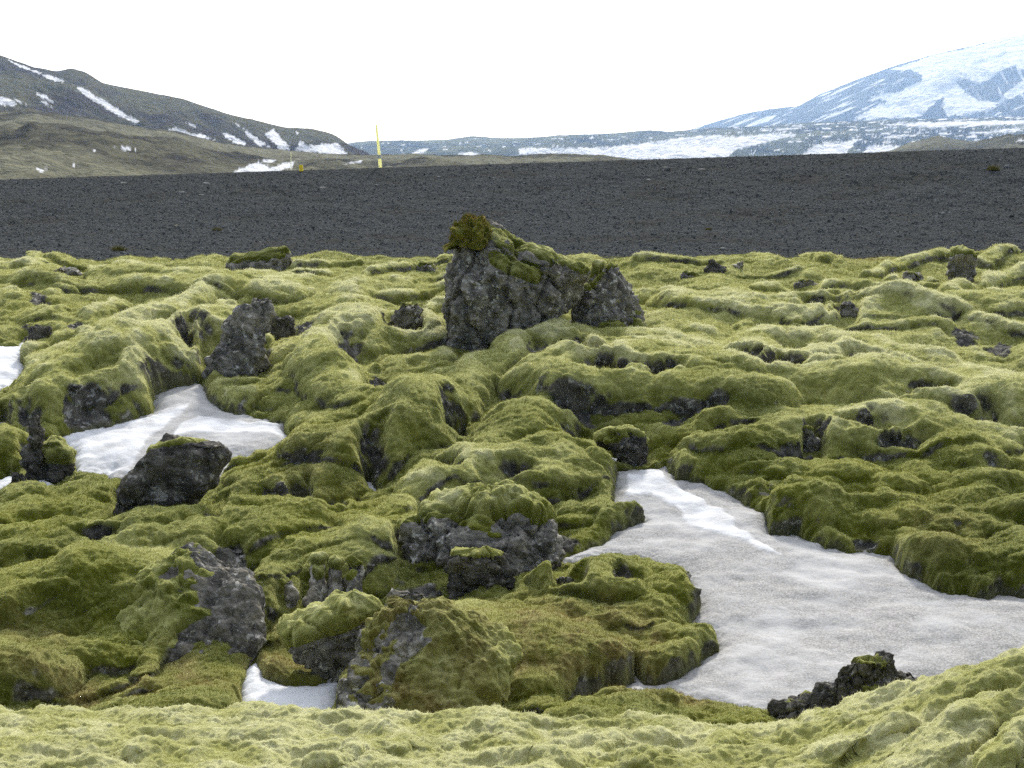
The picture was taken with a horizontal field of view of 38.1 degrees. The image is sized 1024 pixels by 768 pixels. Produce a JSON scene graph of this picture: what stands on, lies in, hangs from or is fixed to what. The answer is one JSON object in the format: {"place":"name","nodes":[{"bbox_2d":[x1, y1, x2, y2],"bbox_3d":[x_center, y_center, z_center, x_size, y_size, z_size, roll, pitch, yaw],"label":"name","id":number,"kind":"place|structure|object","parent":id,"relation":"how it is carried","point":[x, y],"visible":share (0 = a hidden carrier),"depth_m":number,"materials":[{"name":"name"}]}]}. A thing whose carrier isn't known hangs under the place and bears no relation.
{"place":"outdoors","nodes":[
{"label":"outdoors","id":0,"kind":"place"},
{"bbox_2d":[0,55,369,154],"bbox_3d":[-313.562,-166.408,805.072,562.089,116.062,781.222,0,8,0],"label":"mountain","id":1,"kind":"structure","parent":0,"point":[71,92],"depth_m":720.41,"materials":[{"name":"grey stone"}]},
{"bbox_2d":[0,109,635,178],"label":"hill","id":2,"kind":"structure","parent":0,"point":[36,144],"depth_m":227.26,"materials":[{"name":"green plant"}]},
{"bbox_2d":[0,243,1023,767],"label":"ground","id":3,"kind":"structure","parent":0,"point":[90,399],"depth_m":12.36,"materials":[{"name":"green plant"}]},
{"bbox_2d":[0,343,22,389],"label":"snow patch","id":4,"kind":"object","parent":3,"relation":"on","point":[11,366],"visible":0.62,"depth_m":15.78,"materials":[{"name":"white snow"}]},
{"bbox_2d":[10,472,25,483],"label":"dark rock","id":5,"kind":"object","parent":3,"relation":"on","point":[16,477],"visible":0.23,"depth_m":12.61,"materials":[{"name":"grey stone"}]},
{"bbox_2d":[0,476,51,488],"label":"snow patch","id":6,"kind":"object","parent":3,"relation":"on","point":[5,481],"visible":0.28,"depth_m":12.78,"materials":[{"name":"white snow"}]},
{"bbox_2d":[19,415,44,480],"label":"lava column","id":7,"kind":"structure","parent":3,"relation":"on","point":[32,455],"depth_m":12.76,"materials":[{"name":"grey stone"}]},
{"bbox_2d":[24,324,51,341],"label":"hollow rock","id":8,"kind":"object","parent":3,"relation":"on","point":[36,331],"visible":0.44,"depth_m":16.38,"materials":[{"name":"grey stone"}]},
{"bbox_2d":[41,435,76,483],"bbox_3d":[-3.964,0.752,12.918,0.340,0.620,0.307,0,8,0],"label":"mossy lump","id":9,"kind":"object","parent":3,"relation":"on","point":[59,459],"visible":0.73,"depth_m":12.82,"materials":[{"name":"green plant"}]},
{"bbox_2d":[54,266,82,275],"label":"lichen rock","id":10,"kind":"object","parent":3,"relation":"on","point":[70,271],"visible":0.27,"depth_m":19.41,"materials":[{"name":"grey stone"}]},
{"bbox_2d":[113,433,231,515],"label":"dark block","id":11,"kind":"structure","parent":3,"relation":"on","point":[169,470],"depth_m":11.78,"materials":[{"name":"grey stone"}]},
{"bbox_2d":[63,383,286,479],"bbox_3d":[-3.048,0.511,13.938,2.288,0.639,2.647,4,9,27],"label":"snow patch","id":12,"kind":"object","parent":3,"relation":"on","point":[117,450],"visible":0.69,"depth_m":13.86,"materials":[{"name":"white snow"}]},
{"bbox_2d":[115,542,266,667],"bbox_3d":[-2.228,1.774,9.714,1.224,1.193,1.424,0,8,0],"label":"slab outcrop","id":13,"kind":"object","parent":3,"relation":"on","point":[195,592],"visible":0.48,"depth_m":9.87,"materials":[{"name":"grey stone"}]},
{"bbox_2d":[201,298,276,378],"bbox_3d":[-2.832,-0.282,15.363,0.784,1.202,0.432,-3,9,-20],"label":"pointed rock","id":14,"kind":"object","parent":3,"relation":"on","point":[239,349],"visible":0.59,"depth_m":15.26,"materials":[{"name":"grey stone"}]},
{"bbox_2d":[225,246,292,271],"bbox_3d":[-3.433,-1.492,20.107,0.960,0.762,0.556,0,8,0],"label":"ridge rock","id":15,"kind":"object","parent":3,"relation":"on","point":[277,259],"visible":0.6,"depth_m":19.93,"materials":[{"name":"grey stone"}]},
{"bbox_2d":[270,315,295,339],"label":"hollow rock","id":16,"kind":"object","parent":3,"relation":"on","point":[282,327],"visible":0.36,"depth_m":16.68,"materials":[{"name":"grey stone"}]},
{"bbox_2d":[241,663,337,709],"bbox_3d":[-1.400,1.951,9.322,0.713,0.171,1.030,0,8,0],"label":"snow patch","id":17,"kind":"object","parent":3,"relation":"on","point":[256,686],"visible":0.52,"depth_m":9.26,"materials":[{"name":"white snow"}]},
{"bbox_2d":[284,580,299,608],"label":"standing stone","id":18,"kind":"object","parent":3,"relation":"on","point":[291,595],"visible":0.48,"depth_m":10.31,"materials":[{"name":"grey stone"}]},
{"bbox_2d":[302,551,329,607],"bbox_3d":[-1.378,1.501,10.415,0.197,0.601,0.389,2,8,13],"label":"rock pillar","id":19,"kind":"object","parent":3,"relation":"on","point":[317,591],"visible":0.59,"depth_m":10.42,"materials":[{"name":"grey stone"}]},
{"bbox_2d":[276,589,383,682],"bbox_3d":[-1.163,1.736,9.518,0.696,0.861,0.379,0,8,0],"label":"rock","id":20,"kind":"object","parent":3,"relation":"on","point":[318,638],"visible":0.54,"depth_m":9.39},
{"bbox_2d":[327,555,344,596],"bbox_3d":[-1.254,1.506,10.416,0.161,0.570,0.353,0,8,0],"label":"rock pillar","id":21,"kind":"object","parent":3,"relation":"on","point":[335,563],"visible":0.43,"depth_m":10.45,"materials":[{"name":"grey stone"}]},
{"bbox_2d":[344,554,364,591],"bbox_3d":[-1.124,1.512,10.407,0.201,0.584,0.391,0,8,0],"label":"rock pillar","id":22,"kind":"object","parent":3,"relation":"on","point":[354,575],"visible":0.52,"depth_m":10.45,"materials":[{"name":"grey stone"}]},
{"bbox_2d":[367,482,375,490],"bbox_3d":[-1.202,0.947,12.775,0.229,0.139,0.741,-3,9,-21],"label":"snow patch","id":23,"kind":"object","parent":3,"relation":"on","point":[370,485],"visible":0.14,"depth_m":12.83,"materials":[{"name":"white snow"}]},
{"bbox_2d":[387,301,423,329],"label":"moss boulder","id":24,"kind":"object","parent":3,"relation":"on","point":[406,315],"visible":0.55,"depth_m":16.66,"materials":[{"name":"grey stone"}]},
{"bbox_2d":[386,588,424,600],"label":"dark rock","id":25,"kind":"object","parent":3,"relation":"on","point":[407,594],"visible":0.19,"depth_m":10.36,"materials":[{"name":"grey stone"}]},
{"bbox_2d":[416,261,437,271],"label":"ridge rock","id":26,"kind":"object","parent":3,"relation":"on","point":[424,266],"visible":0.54,"depth_m":19.89,"materials":[{"name":"grey stone"}]},
{"bbox_2d":[336,596,523,712],"bbox_3d":[-0.505,1.794,8.655,1.008,0.930,0.954,3,9,18],"label":"mossy outcrop","id":27,"kind":"object","parent":3,"relation":"on","point":[430,655],"visible":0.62,"depth_m":8.67,"materials":[{"name":"green plant"}]},
{"bbox_2d":[444,545,515,599],"bbox_3d":[-0.225,1.483,10.666,0.527,0.686,0.273,0,8,0],"label":"outcrop face","id":28,"kind":"object","parent":3,"relation":"on","point":[468,570],"visible":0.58,"depth_m":10.58},
{"bbox_2d":[397,479,565,576],"bbox_3d":[-0.228,1.327,11.118,1.270,1.160,0.814,0,8,0],"label":"outcrop face","id":29,"kind":"object","parent":3,"relation":"on","point":[517,523],"visible":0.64,"depth_m":11.06},
{"bbox_2d":[441,219,590,351],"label":"lava crag","id":30,"kind":"structure","parent":3,"relation":"on","point":[503,280],"depth_m":16.06,"materials":[{"name":"grey stone"}]},
{"bbox_2d":[442,212,491,251],"bbox_3d":[-0.456,-1.656,16.158,0.616,0.442,0.555,0,8,0],"label":"moss tuft","id":31,"kind":"object","parent":30,"relation":"on","point":[472,231],"visible":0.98,"depth_m":16.03,"materials":[{"name":"green plant"}]},
{"bbox_2d":[556,576,576,584],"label":"boulder","id":32,"kind":"object","parent":3,"relation":"on","point":[563,580],"visible":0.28,"depth_m":10.51,"materials":[{"name":"grey stone"}]},
{"bbox_2d":[554,337,578,343],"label":"hollow rock","id":33,"kind":"object","parent":3,"relation":"on","point":[560,339],"visible":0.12,"depth_m":15.55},
{"bbox_2d":[568,259,646,327],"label":"lava crag","id":34,"kind":"structure","parent":3,"relation":"on","point":[609,298],"depth_m":16.63,"materials":[{"name":"grey stone"}]},
{"bbox_2d":[593,424,649,466],"bbox_3d":[0.984,0.680,13.283,0.522,0.635,0.279,0,8,0],"label":"hollow rock","id":35,"kind":"object","parent":3,"relation":"on","point":[628,443],"visible":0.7,"depth_m":13.18,"materials":[{"name":"grey stone"}]},
{"bbox_2d":[680,270,702,278],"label":"horizon rock","id":36,"kind":"object","parent":3,"relation":"on","point":[686,274],"visible":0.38,"depth_m":19.49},
{"bbox_2d":[703,259,726,273],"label":"horizon rock","id":37,"kind":"object","parent":3,"relation":"on","point":[714,266],"visible":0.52,"depth_m":19.84,"materials":[{"name":"black stone"}]},
{"bbox_2d":[728,261,743,268],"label":"horizon rock","id":38,"kind":"object","parent":3,"relation":"on","point":[738,265],"visible":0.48,"depth_m":20.02,"materials":[{"name":"grey stone"}]},
{"bbox_2d":[563,466,1023,709],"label":"snow patch","id":39,"kind":"object","parent":3,"relation":"on","point":[787,616],"visible":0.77,"depth_m":10.45,"materials":[{"name":"white snow"}]},
{"bbox_2d":[793,277,816,288],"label":"horizon rock","id":40,"kind":"object","parent":3,"relation":"on","point":[801,282],"visible":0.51,"depth_m":18.99,"materials":[{"name":"grey stone"}]},
{"bbox_2d":[802,425,821,452],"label":"peaked rock","id":41,"kind":"object","parent":3,"relation":"on","point":[812,442],"visible":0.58,"depth_m":13.23,"materials":[{"name":"grey stone"}]},
{"bbox_2d":[767,650,913,719],"bbox_3d":[1.961,1.953,8.796,0.926,0.736,0.367,0,8,0],"label":"clinker rock","id":42,"kind":"object","parent":3,"relation":"on","point":[869,672],"visible":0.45,"depth_m":8.72,"materials":[{"name":"black stone"}]},
{"bbox_2d":[839,301,858,317],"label":"cleft rock","id":43,"kind":"object","parent":3,"relation":"on","point":[848,308],"visible":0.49,"depth_m":17.24,"materials":[{"name":"grey stone"}]},
{"bbox_2d":[906,672,917,680],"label":"clinker rock","id":44,"kind":"object","parent":3,"relation":"on","point":[908,674],"visible":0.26,"depth_m":8.86,"materials":[{"name":"grey stone"}]},
{"bbox_2d":[902,271,922,280],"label":"horizon rock","id":45,"kind":"object","parent":3,"relation":"on","point":[909,275],"visible":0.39,"depth_m":19.27,"materials":[{"name":"grey stone"}]},
{"bbox_2d":[945,245,977,282],"bbox_3d":[5.767,-1.384,19.044,0.417,0.808,0.282,0,8,0],"label":"moss boulder","id":46,"kind":"object","parent":3,"relation":"on","point":[963,260],"visible":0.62,"depth_m":18.95,"materials":[{"name":"grey stone"}]},
{"bbox_2d":[0,148,1023,260],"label":"road embankment","id":47,"kind":"structure","parent":0,"point":[678,190],"depth_m":24.21,"materials":[{"name":"grey gravel"}]},
{"bbox_2d":[108,245,126,250],"bbox_3d":[-5.794,-1.977,21.851,0.317,0.160,0.244,7,11,41],"label":"grass tuft","id":48,"kind":"object","parent":47,"relation":"on","point":[118,248],"visible":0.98,"depth_m":21.82,"materials":[{"name":"green plant"}]},
{"bbox_2d":[375,124,381,167],"bbox_3d":[-2.386,-4.123,26.836,0.148,1.121,0.038,0,8,0],"label":"marker post","id":49,"kind":"object","parent":47,"relation":"on","point":[379,158],"visible":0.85,"depth_m":26.81,"materials":[{"name":"yellow paint"}]},
{"bbox_2d":[984,164,1000,169],"bbox_3d":[8.302,-3.723,25.590,0.303,0.152,0.259,-7,11,-39],"label":"grass tuft","id":50,"kind":"object","parent":47,"relation":"on","point":[992,167],"visible":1,"depth_m":25.57,"materials":[{"name":"green plant"}]},
{"bbox_2d":[0,0,1023,142],"label":"sky","id":51,"kind":"structure","parent":0,"point":[411,69],"materials":[{"name":"white"}]},
{"bbox_2d":[347,117,1023,159],"bbox_3d":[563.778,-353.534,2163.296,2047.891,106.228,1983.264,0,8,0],"label":"plateau","id":52,"kind":"structure","parent":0,"point":[841,137],"depth_m":1937.72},
{"bbox_2d":[690,35,1023,129],"bbox_3d":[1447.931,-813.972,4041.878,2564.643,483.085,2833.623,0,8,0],"label":"mountain","id":53,"kind":"structure","parent":0,"point":[984,80],"depth_m":3740.81,"materials":[{"name":"white snow"}]},
{"bbox_2d":[881,134,1023,151],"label":"hill","id":54,"kind":"structure","parent":0,"point":[945,143],"depth_m":630.09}
]}

